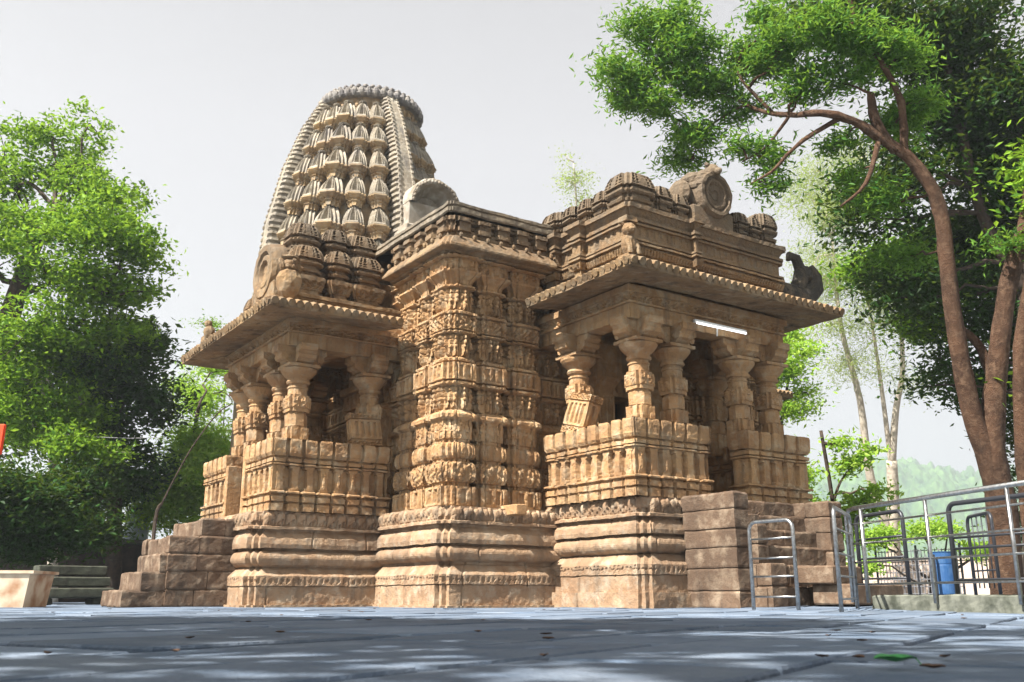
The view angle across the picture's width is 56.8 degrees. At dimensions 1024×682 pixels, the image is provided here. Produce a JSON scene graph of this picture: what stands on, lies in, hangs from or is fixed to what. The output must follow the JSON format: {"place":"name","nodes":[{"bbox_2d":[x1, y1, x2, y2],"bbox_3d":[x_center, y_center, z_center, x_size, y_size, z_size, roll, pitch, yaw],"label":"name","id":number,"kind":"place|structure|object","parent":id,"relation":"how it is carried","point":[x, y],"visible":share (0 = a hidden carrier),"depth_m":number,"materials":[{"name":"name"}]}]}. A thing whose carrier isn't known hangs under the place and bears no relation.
{"place":"outdoors","nodes":[
{"label":"outdoors","id":0,"kind":"place"},
{"bbox_2d":[0,602,1023,681],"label":"paving","id":1,"kind":"structure","parent":0,"point":[82,641],"depth_m":3.28,"materials":[{"name":"grey stone"}]},
{"bbox_2d":[0,424,6,454],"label":"orange flag","id":2,"kind":"object","parent":1,"relation":"on","point":[2,430],"visible":1,"depth_m":9.00,"materials":[{"name":"orange fabric"}]},
{"bbox_2d":[0,570,58,607],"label":"planter tub","id":3,"kind":"object","parent":1,"relation":"on","point":[24,588],"visible":1,"depth_m":13.16,"materials":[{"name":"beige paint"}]},
{"bbox_2d":[0,539,143,601],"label":"wall","id":4,"kind":"structure","parent":1,"relation":"on","point":[132,554],"depth_m":24.19,"materials":[{"name":"brown"}]},
{"bbox_2d":[123,504,148,539],"bbox_3d":[-9.906,4.786,25.041,0.620,0.950,0.620,10,-18,-33],"label":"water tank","id":5,"kind":"object","parent":4,"relation":"on","point":[143,532],"visible":0.27,"depth_m":24.75,"materials":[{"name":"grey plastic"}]},
{"bbox_2d":[33,565,113,604],"bbox_3d":[-8.036,4.461,17.295,1.313,0.702,0.915,10,-18,-33],"label":"stone bench","id":6,"kind":"object","parent":1,"relation":"on","point":[92,596],"visible":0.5,"depth_m":17.10,"materials":[{"name":"grey stone"}]},
{"bbox_2d":[122,360,233,537],"bbox_3d":[-8.614,3.311,25.646,4.450,7.484,5.212,14,-20,-42],"label":"feathery tree","id":7,"kind":"object","parent":1,"relation":"on","point":[181,502],"visible":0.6,"depth_m":25.02,"materials":[{"name":"green plant"}]},
{"bbox_2d":[747,518,800,609],"bbox_3d":[2.949,2.524,10.719,0.042,1.007,0.674,10,-18,-34],"label":"steel barrier","id":8,"kind":"object","parent":1,"relation":"on","point":[793,556],"visible":0.98,"depth_m":10.72,"materials":[{"name":"grey metal"}]},
{"bbox_2d":[569,0,1023,594],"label":"mango tree","id":9,"kind":"object","parent":1,"relation":"on","point":[769,46],"visible":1,"depth_m":15.38,"materials":[{"name":"green plant"}]},
{"bbox_2d":[815,654,828,656],"bbox_3d":[0.806,0.818,2.465,0.024,0.008,0.055,4,-16,-16],"label":"dry leaf","id":10,"kind":"object","parent":1,"relation":"on","point":[822,655],"visible":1,"depth_m":2.46,"materials":[{"name":"brown"}]},
{"bbox_2d":[831,505,859,611],"bbox_3d":[3.657,2.396,10.379,0.044,1.082,1.422,-7,-17,25],"label":"steel barrier","id":11,"kind":"object","parent":1,"relation":"on","point":[837,553],"visible":0.96,"depth_m":10.03,"materials":[{"name":"grey metal"}]},
{"bbox_2d":[797,565,902,604],"bbox_3d":[4.309,3.130,12.138,1.156,0.481,0.805,10,-18,-33],"label":"stone block","id":12,"kind":"object","parent":1,"relation":"on","point":[823,579],"depth_m":11.84,"materials":[{"name":"brown stone"}]},
{"bbox_2d":[854,509,911,594],"bbox_3d":[4.762,2.733,12.215,0.052,1.046,1.107,3,-15,-11],"label":"dark barrier","id":13,"kind":"object","parent":12,"relation":"on","point":[905,550],"visible":0.78,"depth_m":12.05,"materials":[{"name":"grey metal"}]},
{"bbox_2d":[810,426,903,543],"label":"young tree","id":14,"kind":"object","parent":1,"relation":"on","point":[853,463],"visible":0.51,"depth_m":19.78,"materials":[{"name":"green plant"}]},
{"bbox_2d":[852,654,864,657],"bbox_3d":[0.890,0.810,2.433,0.024,0.008,0.035,10,-18,-34],"label":"dry leaf","id":15,"kind":"object","parent":1,"relation":"on","point":[859,656],"visible":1,"depth_m":2.43,"materials":[{"name":"brown plant"}]},
{"bbox_2d":[874,654,920,663],"bbox_3d":[0.887,0.732,2.175,0.119,0.024,0.052,2,-15,-8],"label":"fallen leaf","id":16,"kind":"object","parent":1,"relation":"on","point":[895,657],"visible":0.96,"depth_m":2.17,"materials":[{"name":"green plant"}]},
{"bbox_2d":[874,543,965,594],"bbox_3d":[9.901,5.623,23.104,0.054,1.250,2.454,9,-17,-29],"label":"fence","id":17,"kind":"object","parent":1,"relation":"on","point":[917,572],"visible":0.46,"depth_m":23.10,"materials":[{"name":"grey metal"}]},
{"bbox_2d":[844,514,1021,592],"bbox_3d":[10.069,5.213,22.625,4.276,2.202,3.375,-6,-16,21],"label":"roadside bush","id":18,"kind":"object","parent":1,"relation":"on","point":[939,527],"visible":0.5,"depth_m":22.79,"materials":[{"name":"green plant"}]},
{"bbox_2d":[920,663,945,667],"bbox_3d":[0.930,0.719,2.094,0.055,0.009,0.026,-8,-17,28],"label":"fallen leaf","id":19,"kind":"object","parent":1,"relation":"on","point":[932,665],"visible":1,"depth_m":2.09,"materials":[{"name":"brown plant"}]},
{"bbox_2d":[927,551,954,594],"bbox_3d":[6.120,3.298,13.454,0.351,0.596,0.466,-2,-15,9],"label":"blue drum","id":20,"kind":"object","parent":1,"relation":"on","point":[943,569],"visible":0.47,"depth_m":13.31,"materials":[{"name":"paint"}]},
{"bbox_2d":[966,511,1002,594],"bbox_3d":[6.022,2.718,12.113,0.044,1.022,0.874,-2,-15,6],"label":"dark barrier","id":21,"kind":"object","parent":1,"relation":"on","point":[976,515],"visible":0.92,"depth_m":12.10,"materials":[{"name":"grey metal"}]},
{"bbox_2d":[0,0,1023,538],"label":"sky","id":22,"kind":"structure","parent":0,"point":[210,99],"materials":[{"name":"white"}]},
{"bbox_2d":[808,456,1021,560],"bbox_3d":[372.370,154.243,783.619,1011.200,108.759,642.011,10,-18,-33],"label":"hill","id":23,"kind":"structure","parent":0,"point":[915,478],"depth_m":578.57,"materials":[{"name":"green plant"}]},
{"bbox_2d":[872,594,1023,613],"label":"raised terrace","id":24,"kind":"structure","parent":0,"point":[997,603],"depth_m":9.39,"materials":[{"name":"concrete"}]},
{"bbox_2d":[844,480,1023,604],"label":"handrail","id":25,"kind":"object","parent":24,"relation":"on","point":[1006,486],"visible":0.91,"depth_m":9.66,"materials":[{"name":"metal"}]},
{"bbox_2d":[946,493,1023,593],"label":"dark barrier","id":26,"kind":"object","parent":24,"relation":"on","point":[950,505],"visible":0.86,"depth_m":10.67,"materials":[{"name":"grey metal"}]},
{"bbox_3d":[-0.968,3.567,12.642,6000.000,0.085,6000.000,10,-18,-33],"label":"ground","id":27,"kind":"structure","parent":0,"visible":0},
{"bbox_2d":[0,306,145,601],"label":"broadleaf tree","id":28,"kind":"object","parent":27,"relation":"on","point":[50,420],"visible":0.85,"depth_m":21.54,"materials":[{"name":"green plant"}]},
{"bbox_2d":[64,434,161,438],"bbox_3d":[-8.987,2.101,21.003,2.460,0.121,0.023,0,-15,-1],"label":"wire","id":29,"kind":"object","parent":28,"relation":"attached to","point":[114,437],"visible":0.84,"depth_m":21.00,"materials":[{"name":"grey"}]},
{"bbox_2d":[0,447,148,569],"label":"understorey bush","id":30,"kind":"object","parent":27,"relation":"on","point":[48,513],"visible":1,"depth_m":19.52,"materials":[{"name":"green plant"}]},
{"bbox_2d":[0,95,188,390],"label":"broadleaf tree","id":31,"kind":"object","parent":27,"relation":"on","point":[29,234],"visible":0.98,"depth_m":22.14,"materials":[{"name":"green plant"}]},
{"bbox_2d":[0,306,223,589],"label":"broadleaf tree","id":32,"kind":"object","parent":27,"relation":"on","point":[143,393],"visible":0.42,"depth_m":23.58,"materials":[{"name":"green plant"}]},
{"bbox_2d":[151,391,232,538],"bbox_3d":[-6.793,3.300,19.795,1.886,4.427,0.237,-7,-17,26],"label":"bare branch","id":33,"kind":"object","parent":27,"relation":"on","point":[155,521],"visible":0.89,"depth_m":19.99,"materials":[{"name":"brown plant"}]},
{"bbox_2d":[160,309,226,422],"bbox_3d":[-10.565,4.058,32.874,2.770,9.755,3.909,-12,-19,39],"label":"slender tree","id":34,"kind":"object","parent":27,"relation":"on","point":[216,324],"visible":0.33,"depth_m":32.86,"materials":[{"name":"green plant"}]},
{"bbox_2d":[100,83,845,608],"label":"stone temple","id":35,"kind":"structure","parent":27,"relation":"on","point":[464,349],"depth_m":14.30,"materials":[{"name":"stone"}]},
{"bbox_2d":[345,412,382,446],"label":"carved slab","id":36,"kind":"structure","parent":35,"relation":"attached to","point":[363,429],"depth_m":14.89,"materials":[{"name":"stone"}]},
{"bbox_2d":[561,392,603,431],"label":"carved slab","id":37,"kind":"structure","parent":35,"relation":"on","point":[583,410],"depth_m":13.96,"materials":[{"name":"stone"}]},
{"bbox_2d":[693,319,746,335],"bbox_3d":[3.164,-0.158,14.355,1.110,0.181,0.086,10,-18,-33],"label":"strip light","id":38,"kind":"object","parent":35,"relation":"attached to","point":[717,326],"visible":1,"depth_m":14.33,"materials":[{"name":"white plastic"}]},
{"bbox_2d":[543,140,604,209],"bbox_3d":[2.394,1.175,39.395,3.190,18.749,5.476,6,-16,-22],"label":"slender tree","id":39,"kind":"object","parent":27,"relation":"on","point":[575,181],"visible":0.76,"depth_m":39.97,"materials":[{"name":"green plant"}]},
{"bbox_2d":[776,322,839,501],"bbox_3d":[7.647,3.051,25.601,2.666,7.955,3.712,-9,-17,29],"label":"young tree","id":40,"kind":"object","parent":27,"relation":"on","point":[791,408],"visible":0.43,"depth_m":25.70,"materials":[{"name":"green plant"}]},
{"bbox_2d":[748,115,945,559],"bbox_3d":[10.933,0.015,29.681,6.168,15.984,5.564,10,-18,-33],"label":"eucalyptus tree","id":41,"kind":"object","parent":27,"relation":"on","point":[891,435],"visible":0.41,"depth_m":29.95,"materials":[{"name":"green plant"}]},
{"bbox_2d":[730,0,1023,575],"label":"shade tree","id":42,"kind":"object","parent":27,"relation":"on","point":[964,141],"visible":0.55,"depth_m":18.86,"materials":[{"name":"green plant"}]},
{"bbox_2d":[812,217,1014,363],"bbox_3d":[11.008,1.467,21.981,8.219,9.213,4.459,10,-18,-33],"label":"shade tree","id":43,"kind":"object","parent":27,"relation":"on","point":[845,272],"visible":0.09,"depth_m":21.84,"materials":[{"name":"green plant"}]},
{"bbox_2d":[846,557,989,594],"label":"boundary wall","id":44,"kind":"structure","parent":27,"relation":"on","point":[969,586],"depth_m":28.44,"materials":[{"name":"beige paint"}]},
{"bbox_2d":[966,118,1023,542],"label":"shade tree","id":45,"kind":"object","parent":27,"relation":"on","point":[1017,387],"visible":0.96,"depth_m":13.97,"materials":[{"name":"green plant"}]}
]}

